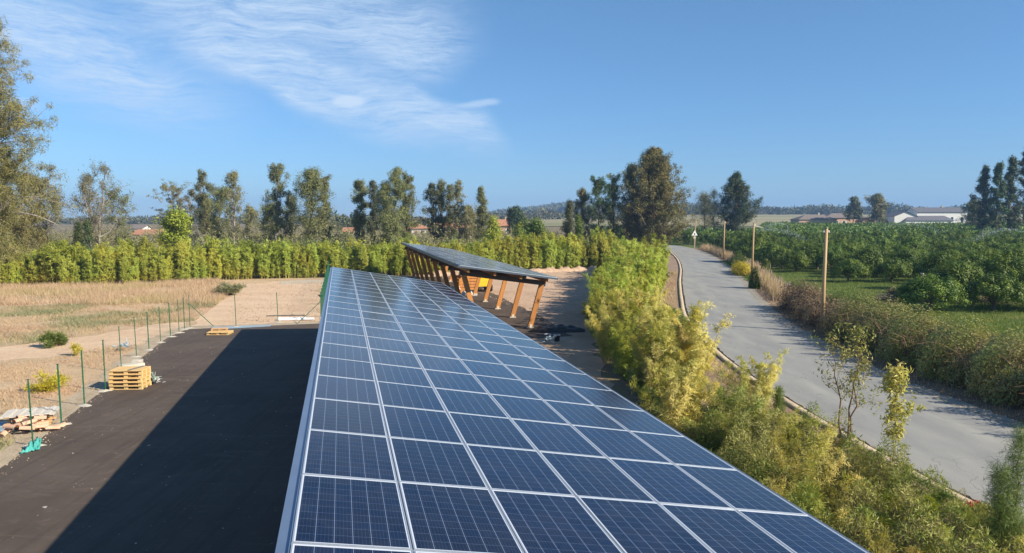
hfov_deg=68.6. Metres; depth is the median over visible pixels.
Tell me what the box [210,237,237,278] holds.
bamboo clump
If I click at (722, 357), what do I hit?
road kerb
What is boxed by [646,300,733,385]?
bamboo clump
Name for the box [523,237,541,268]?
bamboo clump
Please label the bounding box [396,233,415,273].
bamboo clump
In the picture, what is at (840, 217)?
house
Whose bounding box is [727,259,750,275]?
yellow bush
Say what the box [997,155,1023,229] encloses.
pine tree
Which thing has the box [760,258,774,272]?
sapling
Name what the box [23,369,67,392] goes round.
weed bush
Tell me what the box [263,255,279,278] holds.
bamboo clump
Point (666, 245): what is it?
bamboo clump
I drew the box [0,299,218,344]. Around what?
grey green weeds
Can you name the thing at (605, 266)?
bamboo clump
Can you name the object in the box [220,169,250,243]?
eucalyptus tree
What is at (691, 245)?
orchard floor
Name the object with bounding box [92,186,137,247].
sparse tree
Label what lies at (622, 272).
bamboo clump
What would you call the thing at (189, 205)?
eucalyptus tree
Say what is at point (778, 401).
young pine
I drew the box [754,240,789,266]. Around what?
citrus tree
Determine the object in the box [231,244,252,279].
bamboo clump
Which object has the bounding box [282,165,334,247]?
eucalyptus tree
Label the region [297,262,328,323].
wire fence
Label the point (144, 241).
bamboo clump
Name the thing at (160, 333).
fence post
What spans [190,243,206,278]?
bamboo clump
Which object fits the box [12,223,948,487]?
ground
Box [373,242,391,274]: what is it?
bamboo clump
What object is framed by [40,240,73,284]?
bamboo clump
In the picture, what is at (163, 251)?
bamboo clump
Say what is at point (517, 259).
bamboo clump
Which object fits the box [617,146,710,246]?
broad tree
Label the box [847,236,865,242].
citrus tree
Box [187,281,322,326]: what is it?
sandy track
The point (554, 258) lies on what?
bamboo clump
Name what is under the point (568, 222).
conifer
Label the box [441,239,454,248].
bamboo clump
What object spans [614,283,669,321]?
bamboo clump
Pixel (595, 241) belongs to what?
bamboo clump
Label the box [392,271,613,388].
bare earth
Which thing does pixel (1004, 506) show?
young pine
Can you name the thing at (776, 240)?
citrus tree
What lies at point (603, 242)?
bamboo clump
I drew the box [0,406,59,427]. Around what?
board stack
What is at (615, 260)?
bamboo clump
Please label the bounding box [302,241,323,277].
bamboo clump
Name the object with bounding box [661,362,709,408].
feathery shrub
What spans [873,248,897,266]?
citrus tree
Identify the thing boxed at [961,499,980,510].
red weed
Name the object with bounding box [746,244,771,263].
citrus tree
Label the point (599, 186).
eucalyptus tree
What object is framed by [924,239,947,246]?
citrus tree
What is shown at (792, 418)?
feathery shrub
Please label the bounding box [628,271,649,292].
bamboo clump
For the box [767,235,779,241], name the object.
citrus tree
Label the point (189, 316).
fence post
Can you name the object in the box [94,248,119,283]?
bamboo clump
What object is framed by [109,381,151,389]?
pallet
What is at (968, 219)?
pine tree
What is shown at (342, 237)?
scrub
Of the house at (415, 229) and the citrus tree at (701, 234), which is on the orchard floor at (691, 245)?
the citrus tree at (701, 234)
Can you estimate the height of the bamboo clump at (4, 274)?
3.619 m
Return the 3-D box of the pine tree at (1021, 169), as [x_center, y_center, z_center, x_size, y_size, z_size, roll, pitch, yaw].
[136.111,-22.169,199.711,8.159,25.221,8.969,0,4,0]
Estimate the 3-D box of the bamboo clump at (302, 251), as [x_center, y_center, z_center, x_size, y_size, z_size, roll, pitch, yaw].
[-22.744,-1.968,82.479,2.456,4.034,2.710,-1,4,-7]
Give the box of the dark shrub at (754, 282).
[748,266,761,288]
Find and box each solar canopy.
[275,267,870,552]
[401,242,557,327]
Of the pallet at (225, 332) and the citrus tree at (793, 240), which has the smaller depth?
the pallet at (225, 332)
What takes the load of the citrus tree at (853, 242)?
on the orchard floor at (892, 285)
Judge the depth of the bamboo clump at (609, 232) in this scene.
96.52 m
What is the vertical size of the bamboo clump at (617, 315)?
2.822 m
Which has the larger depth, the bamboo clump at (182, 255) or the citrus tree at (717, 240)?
the citrus tree at (717, 240)
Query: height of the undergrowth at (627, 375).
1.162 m
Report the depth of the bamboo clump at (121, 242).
75.46 m
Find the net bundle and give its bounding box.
[148,372,161,381]
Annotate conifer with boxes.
[69,221,89,249]
[82,218,95,253]
[559,198,575,238]
[573,213,585,245]
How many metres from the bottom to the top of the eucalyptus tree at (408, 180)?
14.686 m
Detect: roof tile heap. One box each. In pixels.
[0,424,35,435]
[11,415,66,431]
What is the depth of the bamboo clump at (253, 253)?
80.23 m
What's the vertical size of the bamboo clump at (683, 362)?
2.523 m
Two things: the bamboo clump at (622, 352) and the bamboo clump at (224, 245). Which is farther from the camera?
the bamboo clump at (224, 245)
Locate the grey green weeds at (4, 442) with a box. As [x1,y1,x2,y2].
[0,434,15,450]
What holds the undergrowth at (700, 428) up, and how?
on the verge earth at (672, 264)
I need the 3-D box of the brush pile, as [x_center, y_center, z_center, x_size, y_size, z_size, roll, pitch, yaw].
[30.419,1.550,58.260,5.187,1.161,3.209,-1,5,-16]
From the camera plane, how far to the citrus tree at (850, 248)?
93.98 m
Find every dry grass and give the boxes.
[0,276,238,304]
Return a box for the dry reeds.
[696,243,795,300]
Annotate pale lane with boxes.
[279,279,323,283]
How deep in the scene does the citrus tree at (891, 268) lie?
74.52 m
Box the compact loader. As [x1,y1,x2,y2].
[477,278,492,291]
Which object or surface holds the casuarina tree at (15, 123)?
on the field at (72, 371)
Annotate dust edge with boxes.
[671,245,1023,431]
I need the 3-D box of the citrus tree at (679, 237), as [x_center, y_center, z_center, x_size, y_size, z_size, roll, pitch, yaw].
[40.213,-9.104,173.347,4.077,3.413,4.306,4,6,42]
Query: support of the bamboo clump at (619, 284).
on the verge earth at (672, 264)
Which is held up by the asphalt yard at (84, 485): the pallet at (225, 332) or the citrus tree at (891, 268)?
the pallet at (225, 332)
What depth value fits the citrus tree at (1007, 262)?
56.16 m
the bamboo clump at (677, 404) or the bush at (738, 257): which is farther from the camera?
the bush at (738, 257)
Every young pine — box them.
[769,384,786,414]
[965,419,1023,552]
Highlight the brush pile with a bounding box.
[872,290,929,301]
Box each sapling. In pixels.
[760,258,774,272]
[808,316,882,439]
[874,359,927,483]
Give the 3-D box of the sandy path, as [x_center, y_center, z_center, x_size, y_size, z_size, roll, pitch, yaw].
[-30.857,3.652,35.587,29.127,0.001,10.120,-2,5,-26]
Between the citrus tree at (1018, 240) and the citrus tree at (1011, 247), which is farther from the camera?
the citrus tree at (1018, 240)
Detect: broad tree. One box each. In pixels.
[616,162,640,238]
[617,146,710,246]
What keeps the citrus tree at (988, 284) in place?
on the orchard floor at (892, 285)
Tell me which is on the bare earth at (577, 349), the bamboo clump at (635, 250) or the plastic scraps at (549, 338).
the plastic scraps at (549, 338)
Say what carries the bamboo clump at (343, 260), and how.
on the ground at (607, 373)
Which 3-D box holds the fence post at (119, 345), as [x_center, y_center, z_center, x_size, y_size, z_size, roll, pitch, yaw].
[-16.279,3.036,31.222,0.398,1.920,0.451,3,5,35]
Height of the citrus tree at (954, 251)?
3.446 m
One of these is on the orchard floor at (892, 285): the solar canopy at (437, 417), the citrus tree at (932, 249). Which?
the citrus tree at (932, 249)
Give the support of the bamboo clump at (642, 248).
on the verge earth at (672, 264)
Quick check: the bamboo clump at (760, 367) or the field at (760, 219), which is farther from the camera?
the field at (760, 219)
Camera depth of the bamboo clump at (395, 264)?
83.92 m
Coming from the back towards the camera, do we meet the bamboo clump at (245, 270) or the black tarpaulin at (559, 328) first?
the bamboo clump at (245, 270)
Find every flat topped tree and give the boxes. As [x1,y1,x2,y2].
[842,195,863,221]
[863,193,890,222]
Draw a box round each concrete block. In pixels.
[117,362,144,366]
[131,359,142,362]
[211,327,227,330]
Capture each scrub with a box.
[9,215,612,255]
[188,231,589,252]
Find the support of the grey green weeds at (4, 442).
on the field at (72, 371)
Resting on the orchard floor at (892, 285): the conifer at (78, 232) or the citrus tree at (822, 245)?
the citrus tree at (822, 245)
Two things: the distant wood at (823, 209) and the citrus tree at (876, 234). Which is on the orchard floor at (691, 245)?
the citrus tree at (876, 234)
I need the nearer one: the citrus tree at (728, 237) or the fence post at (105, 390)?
the fence post at (105, 390)
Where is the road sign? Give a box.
[692,230,697,248]
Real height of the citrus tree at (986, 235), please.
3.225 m
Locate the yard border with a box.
[0,322,319,467]
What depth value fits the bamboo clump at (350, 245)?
84.80 m
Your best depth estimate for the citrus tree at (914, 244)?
104.30 m
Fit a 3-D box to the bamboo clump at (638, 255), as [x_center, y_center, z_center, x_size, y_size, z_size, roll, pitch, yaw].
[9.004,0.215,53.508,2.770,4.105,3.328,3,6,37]
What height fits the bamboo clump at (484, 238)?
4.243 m
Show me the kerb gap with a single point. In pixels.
(718, 349)
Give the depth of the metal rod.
49.09 m
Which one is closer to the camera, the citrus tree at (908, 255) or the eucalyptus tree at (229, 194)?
the citrus tree at (908, 255)
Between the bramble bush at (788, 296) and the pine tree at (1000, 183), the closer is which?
the bramble bush at (788, 296)
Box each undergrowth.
[621,364,714,439]
[678,393,1023,552]
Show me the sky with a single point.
(817, 102)
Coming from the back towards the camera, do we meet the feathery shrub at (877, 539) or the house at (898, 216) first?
the house at (898, 216)
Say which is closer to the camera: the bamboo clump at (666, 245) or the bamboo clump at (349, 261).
the bamboo clump at (666, 245)
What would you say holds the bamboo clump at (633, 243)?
on the verge earth at (672, 264)
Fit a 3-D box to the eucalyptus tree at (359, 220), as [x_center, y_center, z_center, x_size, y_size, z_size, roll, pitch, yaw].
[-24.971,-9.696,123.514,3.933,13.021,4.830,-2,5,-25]
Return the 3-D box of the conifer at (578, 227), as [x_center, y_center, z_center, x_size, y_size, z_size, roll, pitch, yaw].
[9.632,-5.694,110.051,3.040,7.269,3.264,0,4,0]
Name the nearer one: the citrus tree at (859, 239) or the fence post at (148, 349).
the fence post at (148, 349)
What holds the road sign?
on the ground at (607, 373)
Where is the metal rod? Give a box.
[266,315,304,315]
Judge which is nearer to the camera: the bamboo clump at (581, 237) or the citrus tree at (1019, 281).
the citrus tree at (1019, 281)
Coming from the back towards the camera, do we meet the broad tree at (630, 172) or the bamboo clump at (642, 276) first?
the broad tree at (630, 172)
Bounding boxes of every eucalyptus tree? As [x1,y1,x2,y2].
[147,178,191,228]
[176,189,199,244]
[186,183,233,242]
[191,168,216,245]
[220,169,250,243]
[239,203,261,243]
[258,202,283,244]
[261,162,292,241]
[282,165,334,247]
[282,191,299,241]
[315,173,333,242]
[348,178,370,244]
[366,180,382,244]
[372,167,409,244]
[398,169,420,241]
[417,182,444,242]
[429,178,451,242]
[443,184,456,241]
[449,178,467,241]
[455,201,478,242]
[470,185,490,242]
[573,187,594,239]
[582,174,612,235]
[602,171,628,238]
[683,189,717,229]
[703,188,726,230]
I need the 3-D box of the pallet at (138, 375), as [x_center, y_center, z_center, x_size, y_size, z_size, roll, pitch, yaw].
[-14.442,3.691,28.394,1.208,0.144,0.878,0,4,-4]
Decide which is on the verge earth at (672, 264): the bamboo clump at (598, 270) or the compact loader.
the bamboo clump at (598, 270)
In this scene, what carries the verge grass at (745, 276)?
on the hedge verge
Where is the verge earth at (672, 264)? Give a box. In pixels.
[596,255,1023,545]
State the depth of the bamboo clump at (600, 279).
44.19 m
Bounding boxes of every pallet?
[108,366,150,374]
[108,374,150,381]
[109,370,150,377]
[109,378,150,385]
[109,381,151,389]
[206,330,233,334]
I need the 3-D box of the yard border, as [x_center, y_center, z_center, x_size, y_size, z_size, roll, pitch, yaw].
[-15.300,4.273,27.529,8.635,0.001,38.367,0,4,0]
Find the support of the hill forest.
on the ground at (607, 373)
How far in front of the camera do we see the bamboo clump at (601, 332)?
33.08 m
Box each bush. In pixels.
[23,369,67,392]
[38,330,69,347]
[49,369,72,387]
[69,341,82,355]
[212,280,246,294]
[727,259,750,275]
[729,253,750,265]
[774,277,843,315]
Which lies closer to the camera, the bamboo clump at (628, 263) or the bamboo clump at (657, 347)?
the bamboo clump at (657, 347)
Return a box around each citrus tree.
[677,230,692,243]
[681,231,697,244]
[696,231,709,243]
[698,232,712,244]
[706,233,717,244]
[709,235,718,246]
[715,232,730,244]
[719,236,735,252]
[719,239,736,252]
[729,239,742,255]
[732,242,757,256]
[733,229,770,261]
[736,231,746,238]
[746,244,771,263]
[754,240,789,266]
[766,245,797,269]
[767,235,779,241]
[772,238,786,243]
[772,249,813,271]
[780,231,790,236]
[781,238,803,249]
[786,237,800,243]
[787,232,806,238]
[792,243,820,260]
[802,234,815,240]
[805,244,831,268]
[812,235,823,242]
[812,246,845,269]
[813,241,833,248]
[829,258,870,281]
[831,251,861,273]
[832,234,851,239]
[833,238,846,243]
[840,240,866,248]
[840,241,860,252]
[843,244,884,277]
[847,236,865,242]
[856,246,880,257]
[858,236,873,242]
[860,241,877,246]
[868,257,912,281]
[871,231,883,236]
[872,238,895,246]
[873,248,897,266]
[874,235,885,239]
[875,243,894,249]
[884,232,896,237]
[884,247,920,277]
[888,233,911,241]
[889,242,909,250]
[892,272,971,310]
[900,236,922,244]
[902,240,928,249]
[906,231,923,236]
[906,255,927,275]
[912,235,925,241]
[912,249,952,279]
[916,249,928,258]
[919,238,930,243]
[922,232,935,236]
[923,247,936,251]
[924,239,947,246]
[924,257,986,302]
[931,235,947,240]
[931,240,959,252]
[933,248,962,256]
[937,231,953,235]
[939,251,988,275]
[946,240,962,243]
[949,233,969,240]
[949,241,987,250]
[951,253,967,258]
[953,244,976,252]
[956,229,971,233]
[959,268,1023,310]
[961,239,982,246]
[968,249,1023,302]
[972,231,989,234]
[972,247,1003,259]
[973,247,995,253]
[978,233,990,236]
[979,237,998,243]
[985,241,1005,249]
[994,237,1007,243]
[994,242,1023,253]
[999,246,1023,257]
[1003,230,1016,235]
[1006,237,1023,244]
[1012,275,1023,296]
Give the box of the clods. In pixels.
[218,271,586,325]
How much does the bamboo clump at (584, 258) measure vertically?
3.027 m
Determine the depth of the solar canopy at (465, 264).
48.44 m
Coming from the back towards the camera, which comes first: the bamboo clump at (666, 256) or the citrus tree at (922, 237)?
the citrus tree at (922, 237)
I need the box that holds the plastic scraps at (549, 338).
[542,335,565,342]
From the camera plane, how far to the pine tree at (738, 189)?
193.71 m
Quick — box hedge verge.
[697,249,1023,423]
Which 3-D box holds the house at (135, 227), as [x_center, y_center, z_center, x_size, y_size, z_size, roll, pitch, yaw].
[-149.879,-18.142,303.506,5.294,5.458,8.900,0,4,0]
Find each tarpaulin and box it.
[0,421,12,431]
[528,324,584,332]
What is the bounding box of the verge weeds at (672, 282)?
[657,271,925,493]
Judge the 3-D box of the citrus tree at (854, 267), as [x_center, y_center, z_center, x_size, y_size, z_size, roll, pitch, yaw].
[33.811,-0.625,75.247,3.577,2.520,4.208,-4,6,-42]
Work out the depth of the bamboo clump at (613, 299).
36.26 m
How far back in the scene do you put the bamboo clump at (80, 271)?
72.65 m
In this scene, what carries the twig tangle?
on the bramble hedge at (950, 353)
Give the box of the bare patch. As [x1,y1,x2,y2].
[872,291,1021,305]
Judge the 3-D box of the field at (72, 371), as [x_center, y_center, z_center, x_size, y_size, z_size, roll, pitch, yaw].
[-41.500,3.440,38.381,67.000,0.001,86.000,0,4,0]
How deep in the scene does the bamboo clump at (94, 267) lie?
72.46 m
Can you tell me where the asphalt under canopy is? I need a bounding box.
[406,276,571,338]
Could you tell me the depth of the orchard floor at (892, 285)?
63.14 m
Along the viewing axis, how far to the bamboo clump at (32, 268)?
71.61 m
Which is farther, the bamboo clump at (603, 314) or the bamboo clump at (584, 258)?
the bamboo clump at (584, 258)
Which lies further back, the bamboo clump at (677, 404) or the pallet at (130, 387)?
the pallet at (130, 387)
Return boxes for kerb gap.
[669,251,978,503]
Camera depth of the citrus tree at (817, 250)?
93.82 m
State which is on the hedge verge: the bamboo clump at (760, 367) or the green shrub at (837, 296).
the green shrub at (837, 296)
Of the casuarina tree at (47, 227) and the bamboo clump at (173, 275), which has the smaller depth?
the bamboo clump at (173, 275)
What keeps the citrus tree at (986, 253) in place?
on the orchard floor at (892, 285)
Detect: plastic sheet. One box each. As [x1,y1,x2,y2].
[21,436,41,453]
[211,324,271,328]
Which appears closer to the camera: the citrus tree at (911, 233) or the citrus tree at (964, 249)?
the citrus tree at (964, 249)
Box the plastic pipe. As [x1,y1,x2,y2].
[278,318,298,320]
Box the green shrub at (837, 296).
[813,287,882,321]
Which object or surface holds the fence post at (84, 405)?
on the asphalt yard at (84, 485)
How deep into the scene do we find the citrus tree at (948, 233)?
158.26 m
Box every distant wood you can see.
[16,207,646,223]
[312,210,454,230]
[672,202,1023,214]
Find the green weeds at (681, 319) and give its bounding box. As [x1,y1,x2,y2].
[659,302,689,328]
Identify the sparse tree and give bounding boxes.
[57,159,131,254]
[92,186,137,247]
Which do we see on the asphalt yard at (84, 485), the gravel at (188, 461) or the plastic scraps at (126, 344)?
the gravel at (188, 461)
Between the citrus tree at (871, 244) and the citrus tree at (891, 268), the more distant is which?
the citrus tree at (871, 244)
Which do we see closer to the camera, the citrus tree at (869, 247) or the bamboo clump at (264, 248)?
the bamboo clump at (264, 248)
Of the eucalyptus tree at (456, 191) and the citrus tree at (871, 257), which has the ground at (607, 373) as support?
the eucalyptus tree at (456, 191)
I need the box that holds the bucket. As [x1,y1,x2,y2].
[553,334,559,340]
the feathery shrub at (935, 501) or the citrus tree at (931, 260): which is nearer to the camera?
the feathery shrub at (935, 501)
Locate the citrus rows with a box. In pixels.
[589,221,1023,243]
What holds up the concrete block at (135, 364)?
on the pallet at (125, 370)
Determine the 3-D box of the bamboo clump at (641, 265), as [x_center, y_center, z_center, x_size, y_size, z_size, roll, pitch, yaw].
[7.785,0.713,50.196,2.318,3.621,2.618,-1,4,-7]
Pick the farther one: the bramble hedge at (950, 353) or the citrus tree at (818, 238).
the citrus tree at (818, 238)
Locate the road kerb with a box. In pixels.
[671,253,1021,526]
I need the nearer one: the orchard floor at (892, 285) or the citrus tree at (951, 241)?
the orchard floor at (892, 285)
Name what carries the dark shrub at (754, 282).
on the hedge verge
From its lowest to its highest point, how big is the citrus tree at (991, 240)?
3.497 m
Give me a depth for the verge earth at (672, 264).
30.43 m
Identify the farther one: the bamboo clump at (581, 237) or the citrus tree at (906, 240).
the citrus tree at (906, 240)
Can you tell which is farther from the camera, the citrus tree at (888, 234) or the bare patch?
the citrus tree at (888, 234)
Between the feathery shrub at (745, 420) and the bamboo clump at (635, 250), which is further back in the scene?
the bamboo clump at (635, 250)
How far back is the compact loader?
65.08 m
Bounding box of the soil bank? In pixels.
[433,265,596,274]
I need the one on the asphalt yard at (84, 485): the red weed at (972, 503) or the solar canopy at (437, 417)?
the solar canopy at (437, 417)
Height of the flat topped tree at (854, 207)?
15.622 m
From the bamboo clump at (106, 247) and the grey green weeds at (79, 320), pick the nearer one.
the grey green weeds at (79, 320)
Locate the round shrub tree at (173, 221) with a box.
[153,204,196,257]
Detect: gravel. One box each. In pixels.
[0,329,186,474]
[0,347,301,543]
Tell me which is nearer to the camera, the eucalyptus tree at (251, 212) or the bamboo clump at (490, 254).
the bamboo clump at (490, 254)
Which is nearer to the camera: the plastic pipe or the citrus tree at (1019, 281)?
the plastic pipe
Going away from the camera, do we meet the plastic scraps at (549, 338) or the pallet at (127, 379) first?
the pallet at (127, 379)
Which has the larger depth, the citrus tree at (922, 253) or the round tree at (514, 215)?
the round tree at (514, 215)
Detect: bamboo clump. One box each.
[0,253,14,283]
[1,252,26,284]
[21,250,43,284]
[22,249,37,283]
[36,242,60,283]
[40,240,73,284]
[50,241,78,283]
[55,239,86,282]
[74,253,93,282]
[80,245,103,283]
[83,248,108,283]
[93,241,115,280]
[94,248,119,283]
[99,240,121,282]
[111,247,134,282]
[117,236,141,282]
[126,256,141,282]
[132,241,155,281]
[139,236,167,280]
[140,252,158,282]
[152,244,168,280]
[154,252,173,280]
[165,255,178,280]
[166,237,193,280]
[185,247,206,279]
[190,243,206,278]
[192,245,213,279]
[196,235,222,278]
[206,252,222,279]
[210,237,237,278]
[220,245,240,279]
[222,243,238,278]
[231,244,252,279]
[235,239,259,278]
[254,246,274,278]
[257,239,274,277]
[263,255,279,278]
[266,237,286,277]
[272,237,298,277]
[284,244,303,277]
[294,242,311,276]
[296,251,311,277]
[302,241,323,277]
[319,238,339,275]
[319,252,334,276]
[321,242,341,274]
[335,246,351,269]
[344,236,365,253]
[344,245,358,269]
[351,240,372,271]
[365,245,383,273]
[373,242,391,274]
[374,239,394,274]
[387,240,406,275]
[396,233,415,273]
[398,245,416,274]
[403,241,421,274]
[420,259,432,272]
[429,240,445,270]
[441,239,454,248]
[452,238,467,251]
[466,245,480,254]
[469,241,489,257]
[481,243,494,259]
[483,237,498,251]
[485,236,501,261]
[488,239,507,263]
[497,232,515,261]
[504,235,526,267]
[512,246,527,267]
[518,230,539,268]
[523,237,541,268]
[530,230,555,247]
[531,249,545,268]
[536,233,555,268]
[547,238,560,268]
[548,232,562,251]
[554,247,566,268]
[557,232,581,267]
[560,233,583,248]
[566,245,583,267]
[579,234,597,266]
[580,248,590,267]
[580,291,623,338]
[582,269,629,306]
[584,296,634,365]
[586,242,600,266]
[588,229,609,246]
[589,267,619,290]
[590,233,609,267]
[590,282,638,325]
[590,309,620,350]
[591,264,621,277]
[594,226,616,249]
[596,273,631,289]
[597,267,637,292]
[597,299,629,355]
[599,261,616,273]
[599,266,633,288]
[601,230,619,247]
[601,251,636,266]
[603,258,622,270]
[605,283,645,314]
[607,298,648,369]
[607,312,643,373]
[608,252,631,263]
[609,238,636,258]
[611,239,640,255]
[611,241,631,252]
[613,256,633,265]
[614,241,632,258]
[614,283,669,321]
[615,261,645,277]
[616,283,657,309]
[617,270,656,294]
[619,252,660,295]
[619,290,670,313]
[620,252,653,274]
[620,303,679,382]
[622,306,682,327]
[625,245,648,252]
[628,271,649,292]
[628,337,720,434]
[629,309,688,341]
[631,260,662,302]
[632,245,657,273]
[636,333,689,391]
[640,245,665,265]
[641,233,669,257]
[641,255,667,295]
[643,247,671,284]
[645,326,713,391]
[646,244,668,271]
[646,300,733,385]
[648,316,692,359]
[650,253,664,276]
[716,347,788,413]
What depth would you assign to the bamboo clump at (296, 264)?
80.49 m
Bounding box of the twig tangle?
[853,314,897,350]
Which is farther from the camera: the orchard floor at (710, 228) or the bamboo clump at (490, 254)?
the orchard floor at (710, 228)
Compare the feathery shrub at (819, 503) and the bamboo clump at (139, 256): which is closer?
the feathery shrub at (819, 503)
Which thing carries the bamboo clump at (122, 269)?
on the field at (72, 371)
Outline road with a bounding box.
[663,245,1023,520]
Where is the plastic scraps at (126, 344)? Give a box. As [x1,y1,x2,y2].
[111,339,131,346]
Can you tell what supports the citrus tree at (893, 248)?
on the orchard floor at (892, 285)
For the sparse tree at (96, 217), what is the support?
on the ground at (607, 373)
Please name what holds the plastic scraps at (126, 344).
on the field at (72, 371)
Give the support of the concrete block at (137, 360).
on the concrete block at (135, 364)
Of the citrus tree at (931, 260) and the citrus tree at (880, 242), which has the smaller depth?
the citrus tree at (931, 260)
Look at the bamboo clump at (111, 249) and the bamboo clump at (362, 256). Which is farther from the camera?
the bamboo clump at (362, 256)
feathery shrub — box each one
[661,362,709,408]
[696,380,748,412]
[705,368,776,439]
[713,390,792,460]
[758,405,809,449]
[767,429,864,512]
[767,458,855,532]
[773,412,847,475]
[848,441,915,508]
[855,515,939,552]
[857,487,956,552]
[950,488,1023,551]
[988,535,1023,552]
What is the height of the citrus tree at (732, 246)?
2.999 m
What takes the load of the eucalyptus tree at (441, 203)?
on the ground at (607, 373)
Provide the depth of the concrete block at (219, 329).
41.89 m
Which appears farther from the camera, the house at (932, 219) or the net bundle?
the house at (932, 219)
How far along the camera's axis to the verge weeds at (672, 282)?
54.90 m
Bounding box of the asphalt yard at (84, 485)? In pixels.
[0,323,319,552]
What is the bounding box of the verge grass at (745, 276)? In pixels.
[720,260,750,280]
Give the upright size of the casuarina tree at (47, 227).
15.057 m
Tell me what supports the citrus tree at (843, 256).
on the orchard floor at (892, 285)
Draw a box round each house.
[130,229,162,235]
[131,225,152,230]
[342,227,354,234]
[405,224,427,232]
[497,217,508,233]
[789,213,837,223]
[824,213,869,222]
[855,217,872,223]
[884,211,916,223]
[903,216,954,223]
[906,206,967,222]
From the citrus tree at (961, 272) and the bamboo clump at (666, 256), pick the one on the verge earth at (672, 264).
the bamboo clump at (666, 256)
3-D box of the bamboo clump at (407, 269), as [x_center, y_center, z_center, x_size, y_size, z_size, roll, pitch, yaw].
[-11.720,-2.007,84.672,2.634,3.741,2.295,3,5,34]
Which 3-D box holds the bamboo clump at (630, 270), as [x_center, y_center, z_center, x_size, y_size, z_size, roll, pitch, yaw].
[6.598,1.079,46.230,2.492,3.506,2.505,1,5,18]
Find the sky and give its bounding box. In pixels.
[0,0,1023,218]
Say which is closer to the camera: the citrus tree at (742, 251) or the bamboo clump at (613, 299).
the bamboo clump at (613, 299)
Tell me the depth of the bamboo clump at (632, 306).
31.30 m
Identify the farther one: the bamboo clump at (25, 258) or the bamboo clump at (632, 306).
the bamboo clump at (25, 258)
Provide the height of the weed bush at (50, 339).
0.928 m
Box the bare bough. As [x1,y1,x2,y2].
[14,212,63,229]
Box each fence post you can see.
[21,379,44,448]
[53,364,71,426]
[79,350,91,406]
[98,340,111,391]
[118,327,121,365]
[131,317,140,357]
[144,313,152,350]
[156,312,163,342]
[166,303,176,336]
[178,297,188,329]
[185,295,212,328]
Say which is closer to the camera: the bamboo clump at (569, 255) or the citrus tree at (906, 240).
the bamboo clump at (569, 255)
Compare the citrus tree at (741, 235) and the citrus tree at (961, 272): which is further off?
the citrus tree at (741, 235)
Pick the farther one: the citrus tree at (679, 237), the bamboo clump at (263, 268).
the citrus tree at (679, 237)
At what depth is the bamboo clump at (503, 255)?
88.24 m
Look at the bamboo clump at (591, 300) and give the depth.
39.65 m
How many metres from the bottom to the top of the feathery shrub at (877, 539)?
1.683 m
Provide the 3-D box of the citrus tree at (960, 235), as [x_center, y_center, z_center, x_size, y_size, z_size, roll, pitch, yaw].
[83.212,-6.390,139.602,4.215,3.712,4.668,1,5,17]
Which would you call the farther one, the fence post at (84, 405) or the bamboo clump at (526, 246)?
the bamboo clump at (526, 246)
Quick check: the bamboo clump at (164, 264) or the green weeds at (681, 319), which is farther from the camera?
the bamboo clump at (164, 264)
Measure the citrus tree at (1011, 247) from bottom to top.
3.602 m
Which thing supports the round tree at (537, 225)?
on the ground at (607, 373)
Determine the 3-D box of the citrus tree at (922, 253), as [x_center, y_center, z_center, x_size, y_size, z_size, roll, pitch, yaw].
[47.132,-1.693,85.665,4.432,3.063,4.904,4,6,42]
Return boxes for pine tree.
[715,171,763,232]
[956,199,981,226]
[969,163,994,230]
[980,160,1012,230]
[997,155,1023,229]
[1011,152,1023,225]
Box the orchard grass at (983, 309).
[768,267,1023,338]
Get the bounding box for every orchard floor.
[603,227,759,231]
[639,240,762,261]
[760,262,1023,391]
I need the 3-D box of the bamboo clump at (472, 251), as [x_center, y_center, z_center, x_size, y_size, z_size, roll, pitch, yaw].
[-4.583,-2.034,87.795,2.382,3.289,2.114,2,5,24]
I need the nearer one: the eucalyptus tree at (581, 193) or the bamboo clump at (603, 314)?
the bamboo clump at (603, 314)
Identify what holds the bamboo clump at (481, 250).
on the ground at (607, 373)
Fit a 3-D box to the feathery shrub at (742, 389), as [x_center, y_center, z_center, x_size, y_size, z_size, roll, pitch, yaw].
[6.376,3.729,21.191,1.683,2.094,2.227,-3,5,-36]
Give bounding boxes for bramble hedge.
[789,287,851,336]
[821,291,1023,409]
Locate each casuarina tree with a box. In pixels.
[0,14,83,278]
[0,164,66,255]
[18,161,70,243]
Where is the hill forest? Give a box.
[446,200,844,215]
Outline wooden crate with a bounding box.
[456,275,476,292]
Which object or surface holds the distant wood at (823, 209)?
on the field at (760, 219)
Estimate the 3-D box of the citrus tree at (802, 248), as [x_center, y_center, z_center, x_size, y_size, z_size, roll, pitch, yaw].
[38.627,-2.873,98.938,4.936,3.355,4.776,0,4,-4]
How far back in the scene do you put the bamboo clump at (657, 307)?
34.33 m
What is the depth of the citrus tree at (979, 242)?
105.78 m
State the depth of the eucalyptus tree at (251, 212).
139.23 m
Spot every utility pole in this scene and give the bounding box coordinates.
[723,221,725,258]
[751,223,762,270]
[820,228,828,331]
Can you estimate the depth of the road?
27.41 m
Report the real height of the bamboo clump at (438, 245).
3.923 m
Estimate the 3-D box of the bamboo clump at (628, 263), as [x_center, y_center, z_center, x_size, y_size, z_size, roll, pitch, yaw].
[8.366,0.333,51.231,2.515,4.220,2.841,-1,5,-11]
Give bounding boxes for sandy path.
[0,322,185,360]
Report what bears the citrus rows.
on the orchard floor at (710, 228)
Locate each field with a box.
[0,278,323,440]
[526,214,1022,225]
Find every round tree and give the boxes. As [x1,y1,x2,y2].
[484,214,504,245]
[505,205,525,236]
[512,222,528,238]
[516,216,551,241]
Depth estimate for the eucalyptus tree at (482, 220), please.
127.27 m

